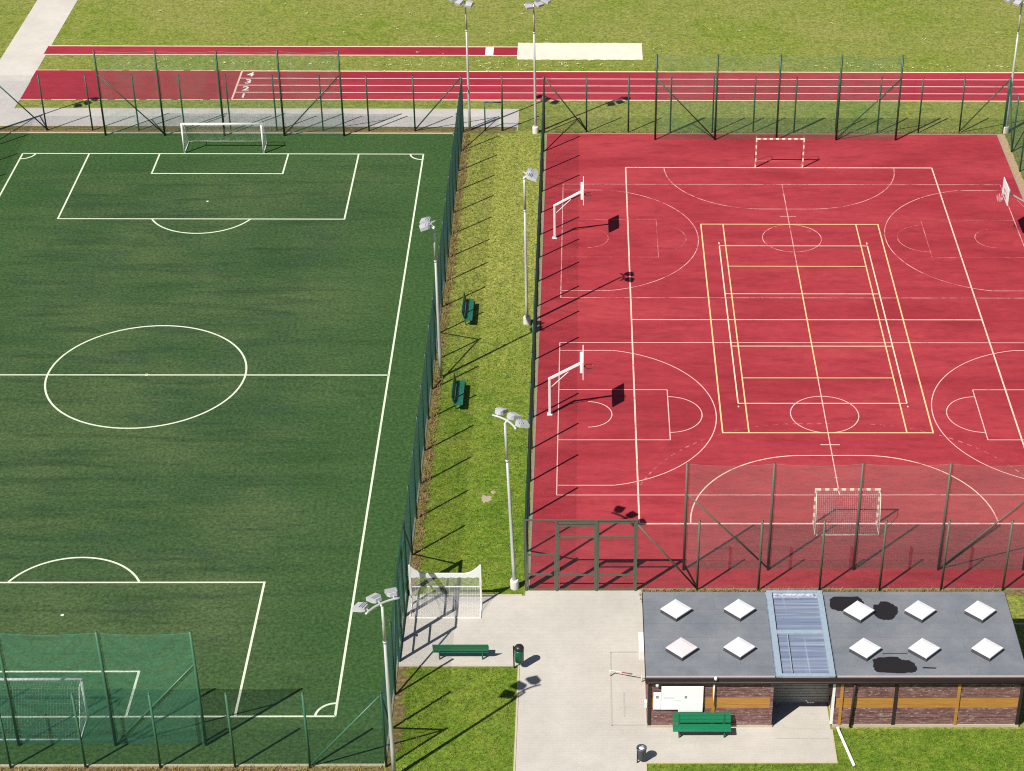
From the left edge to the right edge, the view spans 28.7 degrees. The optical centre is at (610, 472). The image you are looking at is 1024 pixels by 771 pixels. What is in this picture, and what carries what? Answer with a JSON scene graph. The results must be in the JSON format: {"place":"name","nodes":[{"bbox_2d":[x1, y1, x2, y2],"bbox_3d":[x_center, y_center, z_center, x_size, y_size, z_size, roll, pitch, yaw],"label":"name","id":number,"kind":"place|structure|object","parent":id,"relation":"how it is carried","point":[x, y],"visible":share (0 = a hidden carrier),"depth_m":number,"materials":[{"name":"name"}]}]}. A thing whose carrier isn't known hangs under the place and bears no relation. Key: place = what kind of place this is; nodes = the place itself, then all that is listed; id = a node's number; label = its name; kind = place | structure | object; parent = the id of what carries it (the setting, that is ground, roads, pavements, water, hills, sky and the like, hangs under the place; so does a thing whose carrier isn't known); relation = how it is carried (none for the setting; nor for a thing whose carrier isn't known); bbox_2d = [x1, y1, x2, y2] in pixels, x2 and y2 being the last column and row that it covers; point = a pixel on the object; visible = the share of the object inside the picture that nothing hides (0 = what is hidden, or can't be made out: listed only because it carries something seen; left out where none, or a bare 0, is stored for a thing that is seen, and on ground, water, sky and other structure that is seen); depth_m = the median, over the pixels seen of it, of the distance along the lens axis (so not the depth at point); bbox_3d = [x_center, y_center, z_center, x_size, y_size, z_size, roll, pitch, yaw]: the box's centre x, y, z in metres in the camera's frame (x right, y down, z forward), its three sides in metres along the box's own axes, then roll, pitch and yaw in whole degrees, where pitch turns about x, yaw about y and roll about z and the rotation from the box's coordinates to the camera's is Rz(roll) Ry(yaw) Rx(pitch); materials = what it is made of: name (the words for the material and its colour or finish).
{"place":"outdoors","nodes":[
{"label":"outdoors","id":0,"kind":"place"},
{"bbox_2d":[0,133,459,763],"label":"football turf","id":1,"kind":"structure","parent":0,"point":[204,527],"depth_m":104.56,"materials":[{"name":"green plant"}]},
{"bbox_2d":[0,678,88,737],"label":"football goal","id":2,"kind":"object","parent":1,"relation":"on","point":[72,679],"visible":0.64,"depth_m":83.83,"materials":[{"name":"white paint"}]},
{"bbox_2d":[0,631,207,745],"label":"ball stop net","id":3,"kind":"object","parent":1,"relation":"on","point":[102,674],"visible":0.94,"depth_m":81.87,"materials":[{"name":"green fabric"}]},
{"bbox_2d":[0,153,423,717],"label":"football markings","id":4,"kind":"object","parent":1,"relation":"on","point":[259,604],"visible":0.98,"depth_m":106.12,"materials":[{"name":"white paint"}]},
{"bbox_2d":[92,50,344,135],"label":"ball stop net","id":5,"kind":"object","parent":1,"relation":"on","point":[133,78],"visible":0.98,"depth_m":132.19,"materials":[{"name":"green fabric"}]},
{"bbox_2d":[180,122,267,153],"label":"football goal","id":6,"kind":"object","parent":1,"relation":"on","point":[234,123],"visible":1,"depth_m":131.15,"materials":[{"name":"white paint"}]},
{"bbox_2d":[0,0,1023,770],"bbox_3d":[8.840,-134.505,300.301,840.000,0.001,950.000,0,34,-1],"label":"lawn","id":7,"kind":"structure","parent":0,"point":[950,34],"depth_m":148.25,"materials":[{"name":"green plant"}]},
{"bbox_2d":[0,0,76,80],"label":"footpath","id":8,"kind":"structure","parent":7,"relation":"on","point":[36,35],"depth_m":147.68,"materials":[{"name":"beige concrete"}]},
{"bbox_2d":[0,132,460,766],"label":"turf kerb","id":9,"kind":"structure","parent":7,"relation":"on","point":[408,572],"depth_m":82.61,"materials":[{"name":"concrete"}]},
{"bbox_2d":[0,81,517,126],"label":"grey footpath","id":10,"kind":"structure","parent":7,"relation":"on","point":[477,117],"depth_m":136.49,"materials":[{"name":"grey concrete"}]},
{"bbox_2d":[44,46,517,54],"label":"long jump runway","id":11,"kind":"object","parent":7,"relation":"on","point":[295,50],"visible":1,"depth_m":146.24,"materials":[{"name":"red rubber"}]},
{"bbox_2d":[485,47,493,54],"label":"takeoff board","id":12,"kind":"object","parent":11,"relation":"on","point":[489,50],"visible":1,"depth_m":146.41,"materials":[{"name":"white paint"}]},
{"bbox_2d":[69,108,518,130],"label":"path kerb","id":13,"kind":"structure","parent":7,"relation":"on","point":[252,108],"depth_m":137.51,"materials":[{"name":"concrete"}]},
{"bbox_2d":[0,126,1023,770],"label":"bare soil","id":14,"kind":"structure","parent":7,"relation":"on","point":[398,706],"depth_m":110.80,"materials":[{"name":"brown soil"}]},
{"bbox_2d":[0,692,384,768],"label":"fence","id":15,"kind":"object","parent":14,"relation":"on","point":[229,723],"visible":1,"depth_m":81.38,"materials":[{"name":"green metal"}]},
{"bbox_2d":[0,74,460,130],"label":"fence","id":16,"kind":"object","parent":14,"relation":"on","point":[225,80],"visible":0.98,"depth_m":133.42,"materials":[{"name":"green metal"}]},
{"bbox_2d":[380,596,400,767],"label":"fence","id":17,"kind":"object","parent":14,"relation":"on","point":[393,657],"visible":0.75,"depth_m":84.34,"materials":[{"name":"green metal"}]},
{"bbox_2d":[403,76,463,592],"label":"fence","id":18,"kind":"object","parent":14,"relation":"on","point":[452,190],"visible":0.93,"depth_m":106.93,"materials":[{"name":"green metal"}]},
{"bbox_2d":[394,520,408,661],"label":"double gate","id":19,"kind":"structure","parent":18,"relation":"attached to","point":[399,575],"depth_m":89.10,"materials":[{"name":"green metal"}]},
{"bbox_2d":[449,0,474,130],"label":"floodlight mast","id":20,"kind":"object","parent":14,"relation":"on","point":[468,3],"visible":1,"depth_m":131.64,"materials":[{"name":"metal"}]},
{"bbox_2d":[501,75,542,130],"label":"fence","id":21,"kind":"object","parent":14,"relation":"on","point":[502,99],"visible":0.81,"depth_m":133.58,"materials":[{"name":"green metal"}]},
{"bbox_2d":[484,102,501,130],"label":"gate","id":22,"kind":"structure","parent":21,"relation":"attached to","point":[485,120],"depth_m":134.24,"materials":[{"name":"green metal"}]},
{"bbox_2d":[637,519,1023,590],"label":"fence","id":23,"kind":"object","parent":14,"relation":"on","point":[821,564],"visible":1,"depth_m":91.65,"materials":[{"name":"green metal"}]},
{"bbox_2d":[524,519,637,590],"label":"double gate","id":24,"kind":"structure","parent":23,"relation":"attached to","point":[596,550],"depth_m":91.42,"materials":[{"name":"green metal"}]},
{"bbox_2d":[523,76,544,574],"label":"fence","id":25,"kind":"object","parent":7,"relation":"on","point":[529,448],"visible":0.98,"depth_m":107.84,"materials":[{"name":"green metal"}]},
{"bbox_2d":[524,0,550,133],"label":"floodlight mast","id":26,"kind":"object","parent":7,"relation":"on","point":[529,5],"visible":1,"depth_m":131.38,"materials":[{"name":"white metal"}]},
{"bbox_2d":[124,1,1007,70],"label":"daisies","id":27,"kind":"object","parent":7,"relation":"on","point":[526,64],"visible":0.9,"depth_m":144.43,"materials":[{"name":"white plant"}]},
{"bbox_2d":[517,43,642,59],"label":"long jump sand pit","id":28,"kind":"object","parent":7,"relation":"on","point":[589,51],"visible":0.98,"depth_m":146.45,"materials":[{"name":"beige sand"}]},
{"bbox_2d":[399,590,837,770],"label":"pavement kerb","id":29,"kind":"structure","parent":7,"relation":"on","point":[518,666],"depth_m":86.60,"materials":[{"name":"concrete"}]},
{"bbox_2d":[527,133,1023,589],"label":"court kerb","id":30,"kind":"structure","parent":7,"relation":"on","point":[533,462],"depth_m":107.15,"materials":[{"name":"grey concrete"}]},
{"bbox_2d":[545,76,1010,132],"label":"fence","id":31,"kind":"object","parent":7,"relation":"on","point":[754,112],"visible":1,"depth_m":133.83,"materials":[{"name":"green metal"}]},
{"bbox_2d":[998,135,1023,196],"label":"sandy edge strip","id":32,"kind":"object","parent":7,"relation":"on","point":[1013,163],"visible":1,"depth_m":131.27,"materials":[{"name":"beige sand"}]},
{"bbox_2d":[1003,0,1023,133],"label":"floodlight mast","id":33,"kind":"object","parent":7,"relation":"on","point":[1017,2],"visible":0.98,"depth_m":131.72,"materials":[{"name":"white metal"}]},
{"bbox_2d":[1004,77,1023,179],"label":"fence","id":34,"kind":"object","parent":7,"relation":"on","point":[1012,143],"visible":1,"depth_m":131.53,"materials":[{"name":"green metal"}]},
{"bbox_2d":[20,70,1023,100],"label":"running track","id":35,"kind":"structure","parent":0,"point":[569,88],"depth_m":141.25,"materials":[{"name":"red rubber"}]},
{"bbox_2d":[19,45,1023,101],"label":"track edge lines","id":36,"kind":"object","parent":35,"relation":"on","point":[475,71],"visible":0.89,"depth_m":143.41,"materials":[{"name":"white paint"}]},
{"bbox_2d":[231,71,970,98],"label":"lane lines","id":37,"kind":"object","parent":35,"relation":"on","point":[547,78],"visible":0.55,"depth_m":141.32,"materials":[{"name":"white paint"}]},
{"bbox_2d":[399,591,835,770],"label":"pavement","id":38,"kind":"structure","parent":0,"point":[569,641],"depth_m":87.02,"materials":[{"name":"concrete"}]},
{"bbox_2d":[408,565,481,617],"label":"training goal","id":39,"kind":"object","parent":38,"relation":"on","point":[415,573],"visible":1,"depth_m":90.84,"materials":[{"name":"white paint"}]},
{"bbox_2d":[432,644,488,659],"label":"park bench","id":40,"kind":"object","parent":38,"relation":"on","point":[464,648],"visible":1,"depth_m":87.91,"materials":[{"name":"green paint"}]},
{"bbox_2d":[513,644,523,667],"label":"litter bin","id":41,"kind":"object","parent":38,"relation":"on","point":[518,655],"visible":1,"depth_m":87.33,"materials":[{"name":"green metal"}]},
{"bbox_2d":[610,669,642,681],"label":"barrier pole","id":42,"kind":"object","parent":38,"relation":"on","point":[628,673],"visible":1,"depth_m":87.16,"materials":[{"name":"white metal"}]},
{"bbox_2d":[636,744,646,762],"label":"litter bin","id":43,"kind":"object","parent":38,"relation":"on","point":[641,751],"visible":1,"depth_m":82.61,"materials":[{"name":"black metal"}]},
{"bbox_2d":[673,712,730,737],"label":"park bench","id":44,"kind":"object","parent":38,"relation":"on","point":[703,717],"visible":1,"depth_m":84.12,"materials":[{"name":"green paint"}]},
{"bbox_2d":[610,652,829,738],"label":"paving joints","id":45,"kind":"object","parent":38,"relation":"on","point":[644,725],"visible":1,"depth_m":85.96,"materials":[{"name":"grey concrete"}]},
{"bbox_2d":[638,590,1023,726],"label":"pavilion","id":46,"kind":"structure","parent":38,"relation":"on","point":[903,659],"depth_m":84.68,"materials":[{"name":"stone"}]},
{"bbox_2d":[653,686,703,711],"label":"noticeboard","id":47,"kind":"object","parent":46,"relation":"attached to","point":[684,698],"visible":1,"depth_m":83.80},
{"bbox_2d":[395,134,1023,770],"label":"lush lawn","id":48,"kind":"structure","parent":0,"point":[461,452],"depth_m":97.93,"materials":[{"name":"green plant"}]},
{"bbox_2d":[352,587,399,770],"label":"floodlight mast","id":49,"kind":"object","parent":48,"relation":"on","point":[371,598],"visible":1,"depth_m":77.84,"materials":[{"name":"metal"}]},
{"bbox_2d":[419,216,442,377],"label":"floodlight mast","id":50,"kind":"object","parent":48,"relation":"on","point":[424,225],"visible":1,"depth_m":104.98,"materials":[{"name":"metal"}]},
{"bbox_2d":[451,373,464,409],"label":"park bench","id":51,"kind":"object","parent":48,"relation":"on","point":[457,385],"visible":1,"depth_m":105.97,"materials":[{"name":"green paint"}]},
{"bbox_2d":[461,292,473,324],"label":"park bench","id":52,"kind":"object","parent":48,"relation":"on","point":[467,310],"visible":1,"depth_m":113.42,"materials":[{"name":"green paint"}]},
{"bbox_2d":[481,491,495,502],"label":"worn lawn patch","id":53,"kind":"object","parent":48,"relation":"on","point":[484,499],"visible":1,"depth_m":98.78,"materials":[{"name":"beige soil"}]},
{"bbox_2d":[492,407,529,589],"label":"floodlight mast","id":54,"kind":"object","parent":48,"relation":"on","point":[514,579],"visible":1,"depth_m":88.98,"materials":[{"name":"white metal"}]},
{"bbox_2d":[523,168,537,324],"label":"floodlight mast","id":55,"kind":"object","parent":48,"relation":"on","point":[532,175],"visible":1,"depth_m":110.20,"materials":[{"name":"white metal"}]},
{"bbox_2d":[836,727,855,766],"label":"drain pipe","id":56,"kind":"object","parent":48,"relation":"on","point":[845,746],"visible":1,"depth_m":83.68,"materials":[{"name":"white plastic"}]},
{"bbox_2d":[530,134,1023,587],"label":"red court","id":57,"kind":"object","parent":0,"point":[596,465],"visible":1,"depth_m":110.94,"materials":[{"name":"red rubber"}]},
{"bbox_2d":[547,345,593,415],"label":"basketball hoop","id":58,"kind":"object","parent":57,"relation":"on","point":[549,412],"visible":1,"depth_m":103.87,"materials":[{"name":"white paint"}]},
{"bbox_2d":[552,176,592,238],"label":"basketball hoop","id":59,"kind":"object","parent":57,"relation":"on","point":[581,191],"visible":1,"depth_m":120.52,"materials":[{"name":"white paint"}]},
{"bbox_2d":[654,54,903,140],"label":"ball stop net","id":60,"kind":"object","parent":57,"relation":"on","point":[874,68],"visible":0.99,"depth_m":132.32,"materials":[{"name":"green fabric"}]},
{"bbox_2d":[664,168,894,477],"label":"faded handball markings","id":61,"kind":"object","parent":57,"relation":"on","point":[794,216],"visible":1,"depth_m":126.80,"materials":[{"name":"paint"}]},
{"bbox_2d":[754,136,804,167],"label":"handball goal","id":62,"kind":"object","parent":57,"relation":"on","point":[803,145],"visible":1,"depth_m":129.36,"materials":[{"name":"white metal"}]},
{"bbox_2d":[556,342,1023,494],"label":"basketball markings","id":63,"kind":"object","parent":57,"relation":"on","point":[821,396],"visible":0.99,"depth_m":106.84,"materials":[{"name":"white paint"}]},
{"bbox_2d":[560,184,1023,297],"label":"basketball markings","id":64,"kind":"object","parent":57,"relation":"on","point":[762,235],"visible":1,"depth_m":123.05,"materials":[{"name":"white paint"}]},
{"bbox_2d":[563,219,1023,257],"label":"court line markings","id":65,"kind":"object","parent":57,"relation":"on","point":[897,238],"visible":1,"depth_m":122.01,"materials":[{"name":"white paint"}]},
{"bbox_2d":[718,242,907,406],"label":"volleyball markings","id":66,"kind":"object","parent":57,"relation":"on","point":[725,293],"visible":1,"depth_m":111.31,"materials":[{"name":"paint"}]},
{"bbox_2d":[700,224,933,432],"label":"tennis markings","id":67,"kind":"object","parent":57,"relation":"on","point":[809,330],"visible":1,"depth_m":112.87,"materials":[{"name":"beige paint"}]},
{"bbox_2d":[625,167,1023,523],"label":"handball markings","id":68,"kind":"object","parent":57,"relation":"on","point":[796,319],"visible":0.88,"depth_m":112.16,"materials":[{"name":"paint"}]},
{"bbox_2d":[640,423,1023,484],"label":"dashed handball lines","id":69,"kind":"object","parent":57,"relation":"on","point":[811,423],"visible":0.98,"depth_m":103.81,"materials":[{"name":"white paint"}]},
{"bbox_2d":[812,488,880,535],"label":"handball goal","id":70,"kind":"object","parent":57,"relation":"on","point":[837,489],"visible":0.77,"depth_m":96.05,"materials":[{"name":"white metal"}]},
{"bbox_2d":[682,462,1023,570],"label":"ball stop net","id":71,"kind":"object","parent":57,"relation":"on","point":[860,493],"visible":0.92,"depth_m":92.39,"materials":[{"name":"green fabric"}]},
{"bbox_2d":[996,177,1023,206],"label":"basketball hoop","id":72,"kind":"object","parent":57,"relation":"on","point":[1006,191],"visible":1,"depth_m":120.48,"materials":[{"name":"white paint"}]}
]}

